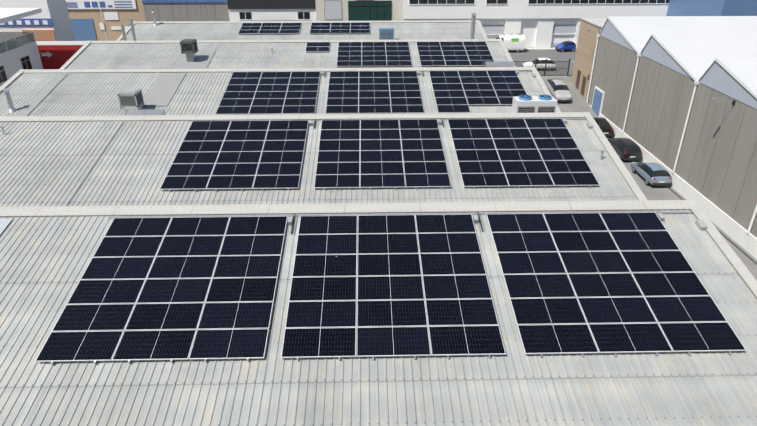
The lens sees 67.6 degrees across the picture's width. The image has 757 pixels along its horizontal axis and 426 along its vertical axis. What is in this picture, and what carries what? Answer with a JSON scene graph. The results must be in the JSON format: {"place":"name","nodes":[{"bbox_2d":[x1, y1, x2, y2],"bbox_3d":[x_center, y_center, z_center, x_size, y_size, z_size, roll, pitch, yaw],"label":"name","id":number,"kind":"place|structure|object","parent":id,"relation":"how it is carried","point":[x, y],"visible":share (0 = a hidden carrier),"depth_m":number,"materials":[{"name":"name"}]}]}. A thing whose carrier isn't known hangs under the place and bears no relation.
{"place":"outdoors","nodes":[
{"label":"outdoors","id":0,"kind":"place"},
{"bbox_2d":[98,0,107,40],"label":"street lamp post","id":1,"kind":"object","parent":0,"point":[103,21],"visible":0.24,"depth_m":85.50,"materials":[{"name":"white metal"}]},
{"bbox_2d":[541,76,756,279],"bbox_3d":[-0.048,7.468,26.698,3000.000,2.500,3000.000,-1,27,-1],"label":"ground","id":2,"kind":"structure","parent":0,"point":[578,103],"depth_m":48.66,"materials":[{"name":"concrete"}]},
{"bbox_2d":[0,8,42,86],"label":"building","id":3,"kind":"structure","parent":2,"relation":"on","point":[16,55],"depth_m":64.67,"materials":[{"name":"grey paint"}]},
{"bbox_2d":[0,0,74,40],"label":"building","id":4,"kind":"structure","parent":2,"relation":"on","point":[51,22],"depth_m":76.32,"materials":[{"name":"blue"}]},
{"bbox_2d":[65,0,151,40],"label":"building","id":5,"kind":"structure","parent":2,"relation":"on","point":[85,17],"depth_m":91.92,"materials":[{"name":"brick"}]},
{"bbox_2d":[142,0,229,20],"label":"building","id":6,"kind":"structure","parent":2,"relation":"on","point":[190,10],"depth_m":86.59,"materials":[{"name":"brown metal"}]},
{"bbox_2d":[227,0,315,20],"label":"building","id":7,"kind":"structure","parent":2,"relation":"on","point":[272,10],"depth_m":86.34,"materials":[{"name":"grey paint"}]},
{"bbox_2d":[315,0,402,20],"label":"beige building","id":8,"kind":"structure","parent":2,"relation":"on","point":[359,10],"depth_m":86.40,"materials":[{"name":"green concrete"}]},
{"bbox_2d":[403,0,669,47],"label":"building","id":9,"kind":"structure","parent":2,"relation":"on","point":[545,23],"depth_m":86.56,"materials":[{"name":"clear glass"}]},
{"bbox_2d":[513,58,570,76],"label":"fence","id":10,"kind":"object","parent":2,"relation":"on","point":[545,71],"visible":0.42,"depth_m":72.24,"materials":[{"name":"grey metal"}]},
{"bbox_2d":[508,48,576,75],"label":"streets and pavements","id":11,"kind":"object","parent":2,"relation":"on","point":[530,54],"depth_m":83.95,"materials":[{"name":"grey asphalt"}]},
{"bbox_2d":[36,41,86,68],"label":"red semi trailer","id":12,"kind":"object","parent":11,"relation":"on","point":[56,54],"visible":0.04,"depth_m":71.27,"materials":[{"name":"metal"}]},
{"bbox_2d":[496,33,524,52],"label":"white van","id":13,"kind":"object","parent":11,"relation":"on","point":[516,43],"visible":0.6,"depth_m":85.74,"materials":[{"name":"white paint"}]},
{"bbox_2d":[521,58,555,70],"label":"white hatchback car","id":14,"kind":"object","parent":11,"relation":"on","point":[538,64],"visible":0.6,"depth_m":75.36,"materials":[{"name":"white paint"}]},
{"bbox_2d":[555,41,575,51],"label":"blue car","id":15,"kind":"object","parent":11,"relation":"on","point":[566,45],"visible":0.98,"depth_m":86.58,"materials":[{"name":"blue paint"}]},
{"bbox_2d":[546,79,571,101],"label":"car","id":16,"kind":"object","parent":2,"relation":"on","point":[559,89],"visible":0.94,"depth_m":66.69,"materials":[{"name":"grey paint"}]},
{"bbox_2d":[572,18,606,100],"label":"tan brick block","id":17,"kind":"structure","parent":2,"relation":"on","point":[584,55],"depth_m":67.21,"materials":[{"name":"brown brick"}]},
{"bbox_2d":[593,117,613,135],"bbox_3d":[23.683,-9.580,60.903,2.140,1.450,4.690,-1,30,-1],"label":"black sedan car","id":18,"kind":"object","parent":2,"relation":"on","point":[605,126],"visible":0.6,"depth_m":59.38,"materials":[{"name":"black paint"}]},
{"bbox_2d":[607,138,641,160],"bbox_3d":[23.736,-6.539,54.975,2.200,1.675,4.840,-1,27,-1],"label":"car","id":19,"kind":"object","parent":2,"relation":"on","point":[627,149],"visible":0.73,"depth_m":53.11,"materials":[{"name":"grey paint"}]},
{"bbox_2d":[631,162,671,185],"bbox_3d":[23.923,-3.733,49.674,2.140,1.508,4.380,-1,27,-1],"label":"car","id":20,"kind":"object","parent":2,"relation":"on","point":[654,174],"visible":1,"depth_m":48.24,"materials":[{"name":"blue paint"}]},
{"bbox_2d":[610,137,756,264],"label":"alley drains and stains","id":21,"kind":"object","parent":2,"relation":"on","point":[735,245],"depth_m":40.20,"materials":[{"name":"grey concrete"}]},
{"bbox_2d":[666,0,756,15],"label":"blue clad building","id":22,"kind":"structure","parent":2,"relation":"on","point":[712,7],"depth_m":75.51,"materials":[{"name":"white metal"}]},
{"bbox_2d":[586,16,756,258],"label":"warehouse","id":23,"kind":"structure","parent":0,"point":[658,84],"depth_m":47.95,"materials":[{"name":"metal"}]},
{"bbox_2d":[712,98,735,104],"bbox_3d":[24.489,-7.930,40.125,1.635,0.481,0.200,-1,27,-1],"label":"wall street lamp","id":24,"kind":"object","parent":23,"relation":"attached to","point":[733,102],"visible":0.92,"depth_m":40.08,"materials":[{"name":"black metal"}]},
{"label":"building walls","id":25,"kind":"object","parent":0,"visible":0},
{"bbox_2d":[0,22,756,425],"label":"roof sheets","id":26,"kind":"object","parent":25,"relation":"on","point":[44,260],"visible":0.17,"depth_m":18.71,"materials":[{"name":"white metal"}]},
{"bbox_2d":[0,88,15,112],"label":"vent pipe","id":27,"kind":"object","parent":26,"relation":"on","point":[12,109],"visible":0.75,"depth_m":37.95,"materials":[{"name":"silver metal"}]},
{"bbox_2d":[0,122,123,234],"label":"roof seam","id":28,"kind":"object","parent":26,"relation":"on","point":[4,223],"visible":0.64,"depth_m":21.74,"materials":[{"name":"grey metal"}]},
{"bbox_2d":[120,24,126,40],"bbox_3d":[-26.376,-18.268,58.733,0.640,2.520,0.624,-1,27,-1],"label":"vent pipe","id":29,"kind":"object","parent":26,"relation":"on","point":[123,32],"visible":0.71,"depth_m":58.40,"materials":[{"name":"grey metal"}]},
{"bbox_2d":[118,89,144,108],"bbox_3d":[-16.536,-7.133,38.049,1.210,2.225,1.210,-1,27,-1],"label":"roof ventilator","id":30,"kind":"object","parent":26,"relation":"on","point":[130,97],"visible":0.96,"depth_m":37.39,"materials":[{"name":"plastic"}]},
{"bbox_2d":[129,18,136,40],"bbox_3d":[-25.376,-18.546,58.617,0.640,3.120,0.624,-1,27,-1],"label":"vent pipe","id":31,"kind":"object","parent":26,"relation":"on","point":[132,28],"visible":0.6,"depth_m":58.28,"materials":[{"name":"grey metal"}]},
{"bbox_2d":[152,12,156,25],"bbox_3d":[-25.318,-21.843,63.880,0.520,1.790,0.507,-1,27,-1],"label":"vent pipe","id":32,"kind":"object","parent":26,"relation":"on","point":[154,19],"visible":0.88,"depth_m":63.80,"materials":[{"name":"silver metal"}]},
{"bbox_2d":[180,39,198,61],"bbox_3d":[-16.760,-14.112,50.382,1.210,2.575,1.210,-1,27,-1],"label":"roof ventilator","id":33,"kind":"object","parent":26,"relation":"on","point":[189,48],"visible":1,"depth_m":49.70,"materials":[{"name":"plastic"}]},
{"bbox_2d":[17,50,514,115],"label":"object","id":34,"kind":"object","parent":26,"relation":"on","point":[163,89],"visible":0.71,"depth_m":41.36,"materials":[{"name":"grey metal"}]},
{"bbox_2d":[4,21,660,233],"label":"roof cable trays and fixings","id":35,"kind":"object","parent":26,"relation":"on","point":[443,125],"visible":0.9,"depth_m":22.17,"materials":[{"name":"grey metal"}]},
{"bbox_2d":[37,21,664,223],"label":"roof band joints and boxes","id":36,"kind":"object","parent":26,"relation":"on","point":[475,217],"visible":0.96,"depth_m":22.29,"materials":[{"name":"grey metal"}]},
{"bbox_2d":[0,48,707,230],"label":"roof conduits and vent pipes","id":37,"kind":"object","parent":26,"relation":"on","point":[701,225],"visible":0.79,"depth_m":29.52,"materials":[{"name":"grey metal"}]},
{"bbox_2d":[379,27,394,39],"bbox_3d":[0.847,-18.652,60.230,1.660,2.095,0.960,-1,27,-1],"label":"blue air unit","id":38,"kind":"object","parent":26,"relation":"on","point":[386,33],"visible":0.69,"depth_m":59.62,"materials":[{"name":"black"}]},
{"bbox_2d":[35,22,745,361],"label":"solar panels","id":39,"kind":"object","parent":26,"relation":"on","point":[618,267],"visible":1,"depth_m":20.16,"materials":[{"name":"black glass"}]},
{"bbox_2d":[53,34,688,364],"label":"solar array clamps","id":40,"kind":"object","parent":39,"relation":"attached to","point":[395,189],"visible":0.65,"depth_m":16.88,"materials":[{"name":"silver metal"}]},
{"bbox_2d":[50,33,731,364],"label":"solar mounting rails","id":41,"kind":"object","parent":26,"relation":"on","point":[582,354],"visible":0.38,"depth_m":16.83,"materials":[{"name":"silver metal"}]},
{"bbox_2d":[470,13,475,38],"bbox_3d":[9.908,-19.264,59.488,0.880,3.490,0.858,-1,27,-1],"label":"vent pipe","id":42,"kind":"object","parent":26,"relation":"on","point":[473,19],"visible":0.69,"depth_m":59.13,"materials":[{"name":"grey metal"}]},
{"bbox_2d":[511,95,556,112],"bbox_3d":[10.193,-6.453,37.309,2.600,2.560,1.168,-1,27,-1],"label":"condenser unit","id":43,"kind":"object","parent":26,"relation":"on","point":[534,104],"visible":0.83,"depth_m":36.50,"materials":[{"name":"white paint"}]},
{"bbox_2d":[0,20,756,297],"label":"roof flashings","id":44,"kind":"object","parent":25,"relation":"on","point":[742,270],"visible":0.67,"depth_m":26.95,"materials":[{"name":"grey metal"}]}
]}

